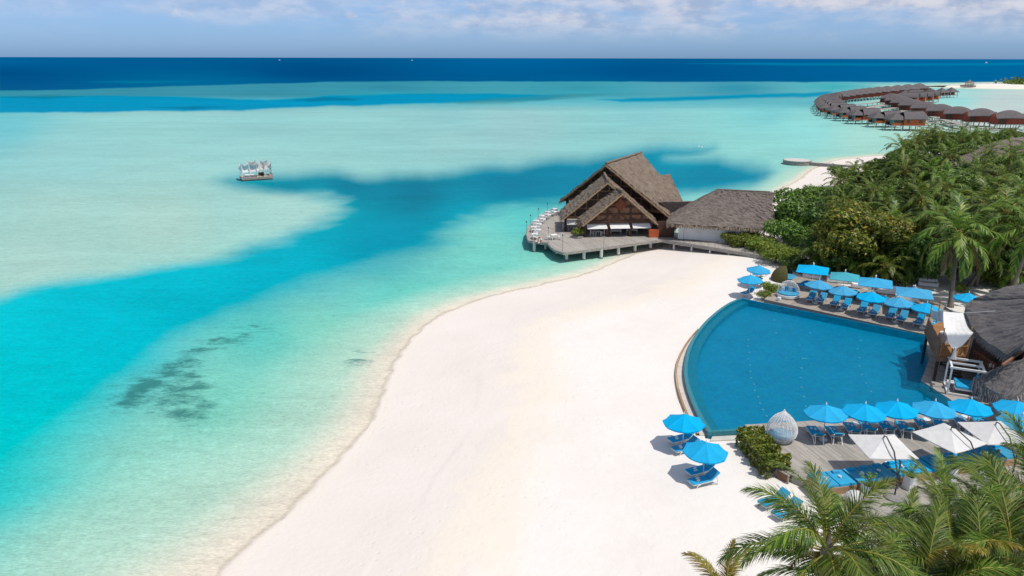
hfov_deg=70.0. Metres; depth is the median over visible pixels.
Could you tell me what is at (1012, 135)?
coconut palm
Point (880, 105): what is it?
jetty
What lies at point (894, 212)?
coconut palm
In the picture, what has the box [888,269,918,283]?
shrub
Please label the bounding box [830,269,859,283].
cantilever umbrella
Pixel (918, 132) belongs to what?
coconut palm
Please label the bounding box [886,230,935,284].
coconut palm
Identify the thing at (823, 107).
overwater villa
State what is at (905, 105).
overwater villa
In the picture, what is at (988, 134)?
coconut palm
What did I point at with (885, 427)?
sun lounger
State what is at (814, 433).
sun lounger
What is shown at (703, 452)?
sun umbrella
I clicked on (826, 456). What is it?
sunbathing deck
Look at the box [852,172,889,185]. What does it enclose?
broadleaf tree
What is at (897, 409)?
sun umbrella
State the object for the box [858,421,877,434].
sun lounger
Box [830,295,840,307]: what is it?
sun lounger
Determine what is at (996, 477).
coconut palm
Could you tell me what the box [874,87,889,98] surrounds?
overwater villa
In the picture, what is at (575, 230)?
potted bush
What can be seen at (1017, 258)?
coconut palm
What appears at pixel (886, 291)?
white sofa
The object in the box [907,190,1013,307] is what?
coconut palm
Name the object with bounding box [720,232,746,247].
shrub
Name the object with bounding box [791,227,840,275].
coconut palm
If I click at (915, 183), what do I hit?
broadleaf tree
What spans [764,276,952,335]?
sunbathing deck
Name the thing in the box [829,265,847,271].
shrub
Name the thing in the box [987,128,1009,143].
coconut palm
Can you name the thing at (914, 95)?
overwater villa
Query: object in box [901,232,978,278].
broadleaf tree
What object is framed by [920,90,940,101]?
overwater villa
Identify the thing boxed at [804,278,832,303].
sun umbrella
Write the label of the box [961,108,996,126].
overwater villa
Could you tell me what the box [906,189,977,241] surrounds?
coconut palm
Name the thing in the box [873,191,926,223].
broadleaf tree
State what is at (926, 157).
broadleaf tree
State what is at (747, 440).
clipped hedge
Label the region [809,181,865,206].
broadleaf tree
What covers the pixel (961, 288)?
shrub
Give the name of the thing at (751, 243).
shrub
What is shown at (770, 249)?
shrub
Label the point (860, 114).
overwater villa
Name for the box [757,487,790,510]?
sun lounger
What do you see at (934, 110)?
overwater villa
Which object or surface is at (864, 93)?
overwater villa
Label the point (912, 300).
white sofa
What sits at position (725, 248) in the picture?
gangway
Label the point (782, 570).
coconut palm
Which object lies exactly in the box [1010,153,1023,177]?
broadleaf tree
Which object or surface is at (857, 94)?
overwater villa
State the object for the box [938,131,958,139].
broadleaf tree
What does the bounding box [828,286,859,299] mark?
daybed
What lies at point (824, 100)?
overwater villa
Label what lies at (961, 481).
coconut palm
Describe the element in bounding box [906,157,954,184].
coconut palm
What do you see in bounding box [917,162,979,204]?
coconut palm
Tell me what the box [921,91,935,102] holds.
overwater villa
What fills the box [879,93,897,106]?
overwater villa
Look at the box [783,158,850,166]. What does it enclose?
stone pier
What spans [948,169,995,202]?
broadleaf tree
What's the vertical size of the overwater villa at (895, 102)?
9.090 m
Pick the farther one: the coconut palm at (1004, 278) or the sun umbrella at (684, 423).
the coconut palm at (1004, 278)
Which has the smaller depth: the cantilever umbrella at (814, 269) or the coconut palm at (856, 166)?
the cantilever umbrella at (814, 269)
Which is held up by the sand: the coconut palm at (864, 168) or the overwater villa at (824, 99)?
the coconut palm at (864, 168)
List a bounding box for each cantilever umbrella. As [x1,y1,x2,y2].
[796,263,828,280]
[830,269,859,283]
[848,434,918,502]
[858,275,892,291]
[896,285,933,300]
[913,423,985,488]
[957,421,1023,485]
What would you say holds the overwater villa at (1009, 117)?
on the sea water
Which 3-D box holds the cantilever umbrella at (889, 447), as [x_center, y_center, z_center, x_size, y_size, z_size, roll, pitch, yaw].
[24.095,11.189,47.120,3.100,3.218,4.461,0,17,0]
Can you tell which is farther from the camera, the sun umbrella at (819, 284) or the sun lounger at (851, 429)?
the sun umbrella at (819, 284)
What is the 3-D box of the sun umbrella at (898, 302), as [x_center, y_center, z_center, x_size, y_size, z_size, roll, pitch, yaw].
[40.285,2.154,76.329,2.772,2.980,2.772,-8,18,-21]
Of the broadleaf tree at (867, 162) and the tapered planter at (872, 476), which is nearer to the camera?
the tapered planter at (872, 476)
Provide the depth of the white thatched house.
109.48 m
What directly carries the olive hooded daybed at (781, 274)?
on the sand
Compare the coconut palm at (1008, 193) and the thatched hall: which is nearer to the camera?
the coconut palm at (1008, 193)
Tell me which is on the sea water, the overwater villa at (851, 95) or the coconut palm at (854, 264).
the overwater villa at (851, 95)
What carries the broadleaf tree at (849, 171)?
on the sand
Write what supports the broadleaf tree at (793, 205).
on the sand
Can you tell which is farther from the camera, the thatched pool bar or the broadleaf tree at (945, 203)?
the broadleaf tree at (945, 203)
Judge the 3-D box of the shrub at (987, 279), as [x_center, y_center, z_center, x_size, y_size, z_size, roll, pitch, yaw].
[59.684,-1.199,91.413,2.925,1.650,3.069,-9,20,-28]
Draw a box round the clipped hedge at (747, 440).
[735,425,791,478]
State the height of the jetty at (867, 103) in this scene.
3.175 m
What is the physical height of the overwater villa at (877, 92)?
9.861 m
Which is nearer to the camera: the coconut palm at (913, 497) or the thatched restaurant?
the coconut palm at (913, 497)
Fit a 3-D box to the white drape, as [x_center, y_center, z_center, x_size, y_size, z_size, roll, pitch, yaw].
[37.812,3.767,63.079,2.201,2.720,6.481,5,18,17]
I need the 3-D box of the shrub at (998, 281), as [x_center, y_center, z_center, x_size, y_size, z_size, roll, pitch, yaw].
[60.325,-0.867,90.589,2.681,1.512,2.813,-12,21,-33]
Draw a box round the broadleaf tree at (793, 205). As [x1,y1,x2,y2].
[771,187,822,244]
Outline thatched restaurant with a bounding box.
[558,151,690,237]
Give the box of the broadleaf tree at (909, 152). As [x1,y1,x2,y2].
[891,150,923,171]
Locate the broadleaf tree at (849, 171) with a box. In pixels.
[838,170,863,186]
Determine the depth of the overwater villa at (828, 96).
441.78 m
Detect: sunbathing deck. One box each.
[744,410,1023,528]
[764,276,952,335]
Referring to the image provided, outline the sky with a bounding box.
[0,0,1023,58]
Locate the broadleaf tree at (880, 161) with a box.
[869,158,901,170]
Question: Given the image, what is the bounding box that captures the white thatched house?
[657,189,774,245]
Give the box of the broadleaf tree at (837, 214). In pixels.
[818,196,898,271]
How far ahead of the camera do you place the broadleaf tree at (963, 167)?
137.77 m
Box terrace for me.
[919,335,1023,409]
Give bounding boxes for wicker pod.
[766,409,797,444]
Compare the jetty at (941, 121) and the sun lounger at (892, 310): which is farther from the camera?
the jetty at (941, 121)
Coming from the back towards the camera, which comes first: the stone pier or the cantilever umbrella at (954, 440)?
the stone pier
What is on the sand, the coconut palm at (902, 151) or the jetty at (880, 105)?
the coconut palm at (902, 151)
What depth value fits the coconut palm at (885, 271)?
89.52 m
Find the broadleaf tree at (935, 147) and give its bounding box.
[924,140,959,155]
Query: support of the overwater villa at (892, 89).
on the sea water
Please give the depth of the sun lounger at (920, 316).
76.08 m
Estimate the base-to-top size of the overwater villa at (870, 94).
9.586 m
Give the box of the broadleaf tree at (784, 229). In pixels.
[762,218,818,247]
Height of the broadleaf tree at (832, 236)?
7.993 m
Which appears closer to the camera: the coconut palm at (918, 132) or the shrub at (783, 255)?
the shrub at (783, 255)
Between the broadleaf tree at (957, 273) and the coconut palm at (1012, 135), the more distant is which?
the coconut palm at (1012, 135)
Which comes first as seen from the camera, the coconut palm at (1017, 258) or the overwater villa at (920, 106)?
the coconut palm at (1017, 258)
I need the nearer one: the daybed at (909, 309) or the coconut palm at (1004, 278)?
the daybed at (909, 309)
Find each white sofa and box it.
[802,273,820,278]
[826,274,845,282]
[851,282,871,288]
[878,286,898,294]
[895,292,917,301]
[917,278,938,286]
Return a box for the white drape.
[930,308,972,359]
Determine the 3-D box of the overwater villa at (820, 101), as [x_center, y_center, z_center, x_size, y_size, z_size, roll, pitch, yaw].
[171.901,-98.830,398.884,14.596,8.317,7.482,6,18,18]
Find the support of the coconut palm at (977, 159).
on the sand
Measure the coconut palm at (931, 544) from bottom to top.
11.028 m
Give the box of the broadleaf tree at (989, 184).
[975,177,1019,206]
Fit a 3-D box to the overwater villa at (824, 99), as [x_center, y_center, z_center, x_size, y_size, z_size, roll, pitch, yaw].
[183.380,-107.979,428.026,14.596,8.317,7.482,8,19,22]
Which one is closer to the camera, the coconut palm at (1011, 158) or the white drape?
the white drape
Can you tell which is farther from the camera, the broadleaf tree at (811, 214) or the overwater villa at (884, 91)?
the overwater villa at (884, 91)
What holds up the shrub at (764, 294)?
on the sand
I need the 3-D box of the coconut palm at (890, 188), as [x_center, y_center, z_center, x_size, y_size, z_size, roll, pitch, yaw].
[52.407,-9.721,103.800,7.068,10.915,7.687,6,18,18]
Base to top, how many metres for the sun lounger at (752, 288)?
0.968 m
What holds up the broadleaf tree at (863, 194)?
on the sand
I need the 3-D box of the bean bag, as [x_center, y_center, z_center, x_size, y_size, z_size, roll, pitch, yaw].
[21.332,12.942,45.493,1.380,0.840,1.140,-7,19,-22]
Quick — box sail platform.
[238,157,272,180]
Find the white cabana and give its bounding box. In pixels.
[943,357,986,399]
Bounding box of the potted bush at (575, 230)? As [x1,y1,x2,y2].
[571,227,583,238]
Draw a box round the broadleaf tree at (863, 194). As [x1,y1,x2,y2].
[849,183,886,209]
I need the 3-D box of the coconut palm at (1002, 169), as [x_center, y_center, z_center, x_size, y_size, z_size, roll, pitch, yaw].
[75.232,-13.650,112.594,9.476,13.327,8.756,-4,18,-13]
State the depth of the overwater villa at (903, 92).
503.81 m
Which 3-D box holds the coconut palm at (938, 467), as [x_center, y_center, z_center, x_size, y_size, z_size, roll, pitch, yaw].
[21.302,12.729,36.235,5.247,8.620,5.560,0,17,0]
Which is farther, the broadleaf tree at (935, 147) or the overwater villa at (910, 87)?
the overwater villa at (910, 87)
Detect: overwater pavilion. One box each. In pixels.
[938,88,949,97]
[945,87,958,97]
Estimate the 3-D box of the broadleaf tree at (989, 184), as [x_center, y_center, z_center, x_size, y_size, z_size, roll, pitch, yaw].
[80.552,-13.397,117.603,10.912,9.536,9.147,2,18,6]
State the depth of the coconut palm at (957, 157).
138.93 m
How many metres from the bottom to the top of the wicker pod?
2.427 m
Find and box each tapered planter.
[858,472,877,498]
[901,463,924,491]
[944,454,960,481]
[987,449,1006,466]
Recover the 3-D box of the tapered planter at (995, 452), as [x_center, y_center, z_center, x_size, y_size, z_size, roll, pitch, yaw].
[31.876,11.598,48.388,1.573,1.707,1.337,-16,23,-41]
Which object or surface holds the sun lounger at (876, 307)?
on the sunbathing deck at (825, 308)
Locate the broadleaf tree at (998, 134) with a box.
[981,129,1011,142]
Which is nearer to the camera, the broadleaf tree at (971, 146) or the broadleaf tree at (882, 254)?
the broadleaf tree at (882, 254)
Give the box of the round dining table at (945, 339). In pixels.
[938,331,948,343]
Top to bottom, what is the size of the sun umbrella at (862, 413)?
2.980 m
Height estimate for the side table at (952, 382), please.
0.644 m
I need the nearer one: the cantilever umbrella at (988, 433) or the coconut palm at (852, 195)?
the cantilever umbrella at (988, 433)
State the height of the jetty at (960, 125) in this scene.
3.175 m
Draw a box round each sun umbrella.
[663,411,704,443]
[682,440,727,473]
[737,274,763,297]
[747,264,770,286]
[803,402,847,441]
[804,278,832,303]
[828,284,857,310]
[842,402,886,434]
[856,290,885,316]
[875,398,918,436]
[884,295,912,322]
[910,301,940,328]
[912,399,955,426]
[947,397,993,434]
[953,291,975,317]
[992,398,1023,414]
[995,412,1023,449]
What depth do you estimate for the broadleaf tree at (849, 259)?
92.35 m
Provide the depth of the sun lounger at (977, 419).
54.85 m
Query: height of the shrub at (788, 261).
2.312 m
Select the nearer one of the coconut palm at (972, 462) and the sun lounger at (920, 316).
the coconut palm at (972, 462)
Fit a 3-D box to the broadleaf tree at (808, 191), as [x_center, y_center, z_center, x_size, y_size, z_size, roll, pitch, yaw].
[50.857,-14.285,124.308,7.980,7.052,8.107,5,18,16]
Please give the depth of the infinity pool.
67.91 m
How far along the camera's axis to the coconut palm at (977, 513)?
28.71 m
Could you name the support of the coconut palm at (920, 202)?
on the sand
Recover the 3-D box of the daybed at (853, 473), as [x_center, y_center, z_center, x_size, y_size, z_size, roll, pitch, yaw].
[23.348,12.268,47.747,2.924,0.780,1.750,-4,18,-14]
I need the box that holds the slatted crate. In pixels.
[775,467,798,483]
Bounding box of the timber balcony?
[920,299,972,380]
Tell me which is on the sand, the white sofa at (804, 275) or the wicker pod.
the white sofa at (804, 275)
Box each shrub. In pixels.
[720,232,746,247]
[733,231,764,250]
[745,235,778,253]
[756,289,771,299]
[759,240,789,262]
[760,281,781,293]
[773,245,804,261]
[782,254,810,270]
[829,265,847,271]
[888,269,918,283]
[955,283,968,292]
[974,271,999,284]
[986,274,1011,286]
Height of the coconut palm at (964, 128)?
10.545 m
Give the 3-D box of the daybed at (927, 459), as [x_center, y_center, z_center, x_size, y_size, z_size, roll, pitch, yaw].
[29.356,11.797,49.283,3.141,0.780,1.750,-5,18,-15]
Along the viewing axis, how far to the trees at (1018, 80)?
812.17 m
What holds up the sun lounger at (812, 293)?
on the sunbathing deck at (825, 308)
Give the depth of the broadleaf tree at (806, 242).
94.19 m
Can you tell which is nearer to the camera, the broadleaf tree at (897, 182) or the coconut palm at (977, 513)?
the coconut palm at (977, 513)
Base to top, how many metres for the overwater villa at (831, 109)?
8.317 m
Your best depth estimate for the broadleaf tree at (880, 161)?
160.43 m
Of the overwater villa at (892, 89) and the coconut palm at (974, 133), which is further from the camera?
the overwater villa at (892, 89)
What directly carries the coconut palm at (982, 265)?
on the sand
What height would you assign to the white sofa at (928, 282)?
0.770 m
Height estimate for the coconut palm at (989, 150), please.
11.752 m
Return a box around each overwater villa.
[812,96,838,108]
[812,98,839,109]
[813,99,841,110]
[815,95,838,99]
[816,101,843,113]
[816,102,847,116]
[824,104,855,118]
[833,106,865,120]
[835,92,849,102]
[840,91,855,101]
[844,108,880,123]
[847,90,862,101]
[854,89,867,100]
[861,88,875,99]
[863,87,881,99]
[866,110,900,127]
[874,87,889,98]
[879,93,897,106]
[882,111,928,130]
[883,86,898,93]
[884,95,904,106]
[889,97,911,109]
[892,85,909,93]
[898,92,920,99]
[898,99,921,110]
[901,90,923,94]
[902,84,919,91]
[909,102,934,117]
[914,83,929,90]
[919,92,927,101]
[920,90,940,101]
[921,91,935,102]
[924,104,952,120]
[939,106,971,124]
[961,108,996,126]
[987,110,1023,129]
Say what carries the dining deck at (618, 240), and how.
in the sea water
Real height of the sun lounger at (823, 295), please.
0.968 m
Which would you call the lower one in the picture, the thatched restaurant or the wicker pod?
the wicker pod
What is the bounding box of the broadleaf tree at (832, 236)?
[810,220,880,271]
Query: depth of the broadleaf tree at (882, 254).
93.33 m
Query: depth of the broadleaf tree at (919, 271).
89.81 m
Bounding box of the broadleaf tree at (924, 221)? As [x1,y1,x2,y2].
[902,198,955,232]
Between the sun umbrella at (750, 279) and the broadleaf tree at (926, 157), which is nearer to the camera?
the sun umbrella at (750, 279)
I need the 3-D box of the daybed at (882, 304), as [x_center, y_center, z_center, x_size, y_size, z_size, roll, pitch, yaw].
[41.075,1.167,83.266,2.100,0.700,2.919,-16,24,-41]
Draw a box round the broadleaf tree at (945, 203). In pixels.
[922,192,972,210]
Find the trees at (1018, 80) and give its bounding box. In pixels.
[994,76,1023,84]
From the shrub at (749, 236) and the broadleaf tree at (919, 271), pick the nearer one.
the broadleaf tree at (919, 271)
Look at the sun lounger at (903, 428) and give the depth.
53.50 m
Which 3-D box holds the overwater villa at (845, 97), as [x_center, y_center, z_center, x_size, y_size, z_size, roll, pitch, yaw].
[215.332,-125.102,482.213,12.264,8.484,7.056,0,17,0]
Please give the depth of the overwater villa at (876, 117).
310.97 m
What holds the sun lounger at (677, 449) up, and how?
on the sand
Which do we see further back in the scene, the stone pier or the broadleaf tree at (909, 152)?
the stone pier
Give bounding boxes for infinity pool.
[675,298,934,441]
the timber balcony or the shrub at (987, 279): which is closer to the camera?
the timber balcony
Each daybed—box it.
[771,266,796,282]
[777,280,799,299]
[798,280,831,292]
[806,469,856,495]
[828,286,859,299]
[842,463,896,490]
[855,292,888,305]
[882,458,935,483]
[884,298,915,311]
[911,310,930,316]
[920,452,976,476]
[961,445,1019,467]
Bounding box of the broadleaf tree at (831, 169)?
[827,165,846,182]
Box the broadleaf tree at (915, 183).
[898,170,964,199]
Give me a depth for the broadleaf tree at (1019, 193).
100.97 m
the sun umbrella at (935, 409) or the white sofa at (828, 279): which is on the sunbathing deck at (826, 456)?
the sun umbrella at (935, 409)
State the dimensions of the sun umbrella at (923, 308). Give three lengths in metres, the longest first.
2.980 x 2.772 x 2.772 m
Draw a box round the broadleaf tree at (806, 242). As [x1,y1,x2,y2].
[797,236,858,273]
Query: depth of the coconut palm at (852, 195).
103.33 m
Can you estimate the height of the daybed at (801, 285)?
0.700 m
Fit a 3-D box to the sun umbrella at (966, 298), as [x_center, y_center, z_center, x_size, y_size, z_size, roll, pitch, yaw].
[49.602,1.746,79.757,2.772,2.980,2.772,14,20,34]
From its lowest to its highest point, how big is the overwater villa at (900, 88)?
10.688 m
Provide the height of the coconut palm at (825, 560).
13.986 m
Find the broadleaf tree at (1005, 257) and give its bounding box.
[934,228,1023,280]
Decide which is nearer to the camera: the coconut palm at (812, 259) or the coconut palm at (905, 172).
the coconut palm at (812, 259)
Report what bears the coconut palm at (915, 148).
on the sand
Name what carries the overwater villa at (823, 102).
in the sea water
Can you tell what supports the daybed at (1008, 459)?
on the sunbathing deck at (826, 456)
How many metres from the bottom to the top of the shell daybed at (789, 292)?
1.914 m
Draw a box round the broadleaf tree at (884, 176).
[857,163,905,196]
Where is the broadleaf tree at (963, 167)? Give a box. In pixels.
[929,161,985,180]
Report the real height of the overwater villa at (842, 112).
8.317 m
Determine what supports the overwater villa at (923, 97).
in the sea water
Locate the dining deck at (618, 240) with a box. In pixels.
[526,210,677,260]
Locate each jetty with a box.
[855,101,879,105]
[866,104,886,107]
[878,102,964,127]
[926,120,958,126]
[926,122,1023,132]
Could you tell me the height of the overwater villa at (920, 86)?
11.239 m
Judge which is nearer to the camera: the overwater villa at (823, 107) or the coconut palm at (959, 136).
the coconut palm at (959, 136)
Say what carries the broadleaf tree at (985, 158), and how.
on the sand
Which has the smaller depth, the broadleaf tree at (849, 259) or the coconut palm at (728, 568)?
the coconut palm at (728, 568)
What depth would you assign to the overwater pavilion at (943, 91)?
543.44 m
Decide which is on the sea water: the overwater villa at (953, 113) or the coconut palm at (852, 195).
the overwater villa at (953, 113)
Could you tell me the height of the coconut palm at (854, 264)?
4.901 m
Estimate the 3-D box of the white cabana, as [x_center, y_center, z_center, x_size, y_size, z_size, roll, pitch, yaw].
[37.413,7.411,60.490,2.600,2.450,2.440,8,19,23]
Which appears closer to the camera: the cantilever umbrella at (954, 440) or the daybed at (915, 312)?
the cantilever umbrella at (954, 440)
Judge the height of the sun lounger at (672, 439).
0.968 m
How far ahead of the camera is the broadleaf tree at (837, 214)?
91.02 m
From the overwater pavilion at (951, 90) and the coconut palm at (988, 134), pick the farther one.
the overwater pavilion at (951, 90)
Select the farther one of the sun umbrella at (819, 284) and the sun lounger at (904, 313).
the sun umbrella at (819, 284)
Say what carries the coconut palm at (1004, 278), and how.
on the sand
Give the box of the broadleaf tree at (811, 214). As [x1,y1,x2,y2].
[794,197,847,238]
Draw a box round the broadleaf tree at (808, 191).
[789,183,834,200]
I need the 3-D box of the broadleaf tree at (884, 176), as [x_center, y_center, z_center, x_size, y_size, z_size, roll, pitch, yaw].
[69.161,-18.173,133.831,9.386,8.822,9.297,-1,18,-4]
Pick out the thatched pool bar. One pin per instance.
(998, 336)
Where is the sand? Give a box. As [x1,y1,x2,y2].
[218,83,1023,575]
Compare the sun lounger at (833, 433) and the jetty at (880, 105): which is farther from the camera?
the jetty at (880, 105)
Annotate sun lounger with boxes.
[667,433,694,444]
[671,435,699,455]
[685,464,715,476]
[687,467,719,489]
[740,286,755,296]
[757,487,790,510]
[771,496,803,522]
[806,290,816,302]
[806,426,825,444]
[816,292,827,303]
[825,425,844,444]
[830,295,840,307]
[840,297,851,310]
[843,422,861,440]
[857,301,868,314]
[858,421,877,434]
[869,304,880,317]
[877,420,896,434]
[885,307,896,319]
[895,420,914,439]
[896,310,908,323]
[913,313,925,326]
[913,418,932,429]
[930,418,949,425]
[951,415,970,432]
[970,416,988,421]
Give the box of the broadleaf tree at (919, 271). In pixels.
[905,258,948,279]
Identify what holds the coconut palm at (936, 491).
on the sand
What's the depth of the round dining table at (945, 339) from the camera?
64.43 m
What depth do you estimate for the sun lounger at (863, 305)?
79.79 m
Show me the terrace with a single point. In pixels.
(929, 387)
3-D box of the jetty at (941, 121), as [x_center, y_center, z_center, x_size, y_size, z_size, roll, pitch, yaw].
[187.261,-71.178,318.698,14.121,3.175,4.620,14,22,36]
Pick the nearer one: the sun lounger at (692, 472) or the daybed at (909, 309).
the sun lounger at (692, 472)
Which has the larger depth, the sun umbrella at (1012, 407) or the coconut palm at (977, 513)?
the sun umbrella at (1012, 407)
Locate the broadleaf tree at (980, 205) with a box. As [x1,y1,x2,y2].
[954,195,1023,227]
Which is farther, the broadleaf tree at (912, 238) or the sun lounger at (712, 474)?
the broadleaf tree at (912, 238)
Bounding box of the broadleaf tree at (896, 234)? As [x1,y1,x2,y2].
[845,210,917,277]
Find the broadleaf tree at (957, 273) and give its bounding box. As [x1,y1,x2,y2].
[943,253,988,279]
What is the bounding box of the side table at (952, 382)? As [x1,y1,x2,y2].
[946,380,954,389]
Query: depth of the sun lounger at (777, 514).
44.96 m
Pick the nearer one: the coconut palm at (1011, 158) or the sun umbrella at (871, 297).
the sun umbrella at (871, 297)
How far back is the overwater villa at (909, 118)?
296.18 m
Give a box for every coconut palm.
[681,539,750,575]
[716,460,929,575]
[757,488,915,575]
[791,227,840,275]
[808,485,977,575]
[813,495,1023,575]
[821,163,859,187]
[823,183,873,212]
[844,160,865,173]
[844,248,880,276]
[845,158,884,192]
[846,168,896,209]
[852,242,917,286]
[861,180,909,219]
[870,195,933,233]
[873,455,1023,575]
[881,130,925,164]
[881,151,928,180]
[885,173,956,230]
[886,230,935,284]
[887,446,1006,542]
[892,483,1023,575]
[903,129,930,156]
[906,124,933,150]
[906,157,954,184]
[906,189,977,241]
[906,453,1023,575]
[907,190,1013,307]
[915,121,948,153]
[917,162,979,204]
[922,139,975,173]
[925,123,958,156]
[931,451,1023,557]
[934,409,1023,562]
[943,172,1023,272]
[944,127,977,145]
[948,122,974,142]
[958,125,988,148]
[958,171,1023,287]
[960,152,1000,201]
[968,157,1023,196]
[969,223,1017,286]
[971,136,1004,161]
[974,125,998,144]
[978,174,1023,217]
[980,248,1023,289]
[983,196,1023,285]
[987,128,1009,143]
[987,135,1023,179]
[995,125,1023,139]
[1009,131,1023,154]
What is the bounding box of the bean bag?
[843,490,864,503]
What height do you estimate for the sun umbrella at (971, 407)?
2.980 m
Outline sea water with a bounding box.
[0,57,1023,575]
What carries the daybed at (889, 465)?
on the sunbathing deck at (826, 456)
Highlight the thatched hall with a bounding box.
[951,137,1023,180]
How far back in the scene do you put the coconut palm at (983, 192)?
93.29 m
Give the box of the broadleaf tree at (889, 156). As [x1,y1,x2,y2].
[881,146,909,159]
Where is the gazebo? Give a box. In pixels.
[960,80,975,86]
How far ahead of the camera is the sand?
52.64 m
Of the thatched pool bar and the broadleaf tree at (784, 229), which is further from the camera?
the broadleaf tree at (784, 229)
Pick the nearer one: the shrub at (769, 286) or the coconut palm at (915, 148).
the shrub at (769, 286)
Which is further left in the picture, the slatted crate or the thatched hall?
the slatted crate
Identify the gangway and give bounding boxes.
[663,237,771,259]
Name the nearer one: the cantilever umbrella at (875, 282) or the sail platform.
the cantilever umbrella at (875, 282)
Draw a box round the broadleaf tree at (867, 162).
[861,160,889,171]
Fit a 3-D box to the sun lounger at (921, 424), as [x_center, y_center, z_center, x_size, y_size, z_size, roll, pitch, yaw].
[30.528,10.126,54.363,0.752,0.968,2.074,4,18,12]
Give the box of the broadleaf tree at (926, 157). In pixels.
[908,149,943,175]
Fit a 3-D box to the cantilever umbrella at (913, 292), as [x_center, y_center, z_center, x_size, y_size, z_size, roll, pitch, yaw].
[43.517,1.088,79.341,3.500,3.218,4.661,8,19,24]
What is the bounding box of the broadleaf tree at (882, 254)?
[868,240,900,269]
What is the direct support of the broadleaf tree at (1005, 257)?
on the sand
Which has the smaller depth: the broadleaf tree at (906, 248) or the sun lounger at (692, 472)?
the sun lounger at (692, 472)
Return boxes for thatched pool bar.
[963,283,1023,414]
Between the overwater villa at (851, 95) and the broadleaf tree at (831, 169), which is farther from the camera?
the overwater villa at (851, 95)
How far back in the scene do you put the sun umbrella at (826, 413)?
51.90 m
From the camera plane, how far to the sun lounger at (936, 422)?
54.58 m
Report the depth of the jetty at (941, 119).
326.32 m
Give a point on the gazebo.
(970, 82)
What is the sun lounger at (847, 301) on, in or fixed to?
on the sunbathing deck at (825, 308)
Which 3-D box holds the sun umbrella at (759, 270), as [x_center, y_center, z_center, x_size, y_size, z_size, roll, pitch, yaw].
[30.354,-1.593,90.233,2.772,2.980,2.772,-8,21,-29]
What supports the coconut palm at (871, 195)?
on the sand
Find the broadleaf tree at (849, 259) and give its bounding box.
[829,241,876,275]
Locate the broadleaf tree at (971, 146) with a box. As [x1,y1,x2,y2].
[944,141,978,157]
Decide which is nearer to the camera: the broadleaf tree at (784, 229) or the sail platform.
the broadleaf tree at (784, 229)
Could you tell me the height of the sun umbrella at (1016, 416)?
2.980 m
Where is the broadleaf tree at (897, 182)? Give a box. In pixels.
[883,176,914,198]
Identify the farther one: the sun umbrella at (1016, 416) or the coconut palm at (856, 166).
the coconut palm at (856, 166)
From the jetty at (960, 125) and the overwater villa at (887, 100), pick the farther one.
the overwater villa at (887, 100)
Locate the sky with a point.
(692, 29)
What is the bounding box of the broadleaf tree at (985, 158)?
[978,154,1010,176]
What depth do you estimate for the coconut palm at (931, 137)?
189.05 m
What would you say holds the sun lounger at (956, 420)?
on the sunbathing deck at (826, 456)
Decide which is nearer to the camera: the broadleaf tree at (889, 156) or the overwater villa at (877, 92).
the broadleaf tree at (889, 156)
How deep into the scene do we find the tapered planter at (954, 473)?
47.70 m
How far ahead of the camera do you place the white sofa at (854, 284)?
87.83 m
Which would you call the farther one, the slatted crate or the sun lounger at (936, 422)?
the sun lounger at (936, 422)
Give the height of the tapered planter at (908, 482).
1.707 m
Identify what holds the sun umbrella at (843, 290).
on the sunbathing deck at (825, 308)
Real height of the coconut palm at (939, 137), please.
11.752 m
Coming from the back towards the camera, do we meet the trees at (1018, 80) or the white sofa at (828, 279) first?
the trees at (1018, 80)
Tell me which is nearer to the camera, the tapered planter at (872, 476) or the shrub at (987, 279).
the tapered planter at (872, 476)
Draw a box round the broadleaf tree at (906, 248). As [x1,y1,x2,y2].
[877,232,944,269]
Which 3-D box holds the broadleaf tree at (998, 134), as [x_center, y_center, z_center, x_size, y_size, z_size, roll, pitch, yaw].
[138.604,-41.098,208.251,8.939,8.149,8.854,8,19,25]
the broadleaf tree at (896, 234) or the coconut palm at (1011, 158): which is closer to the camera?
the broadleaf tree at (896, 234)

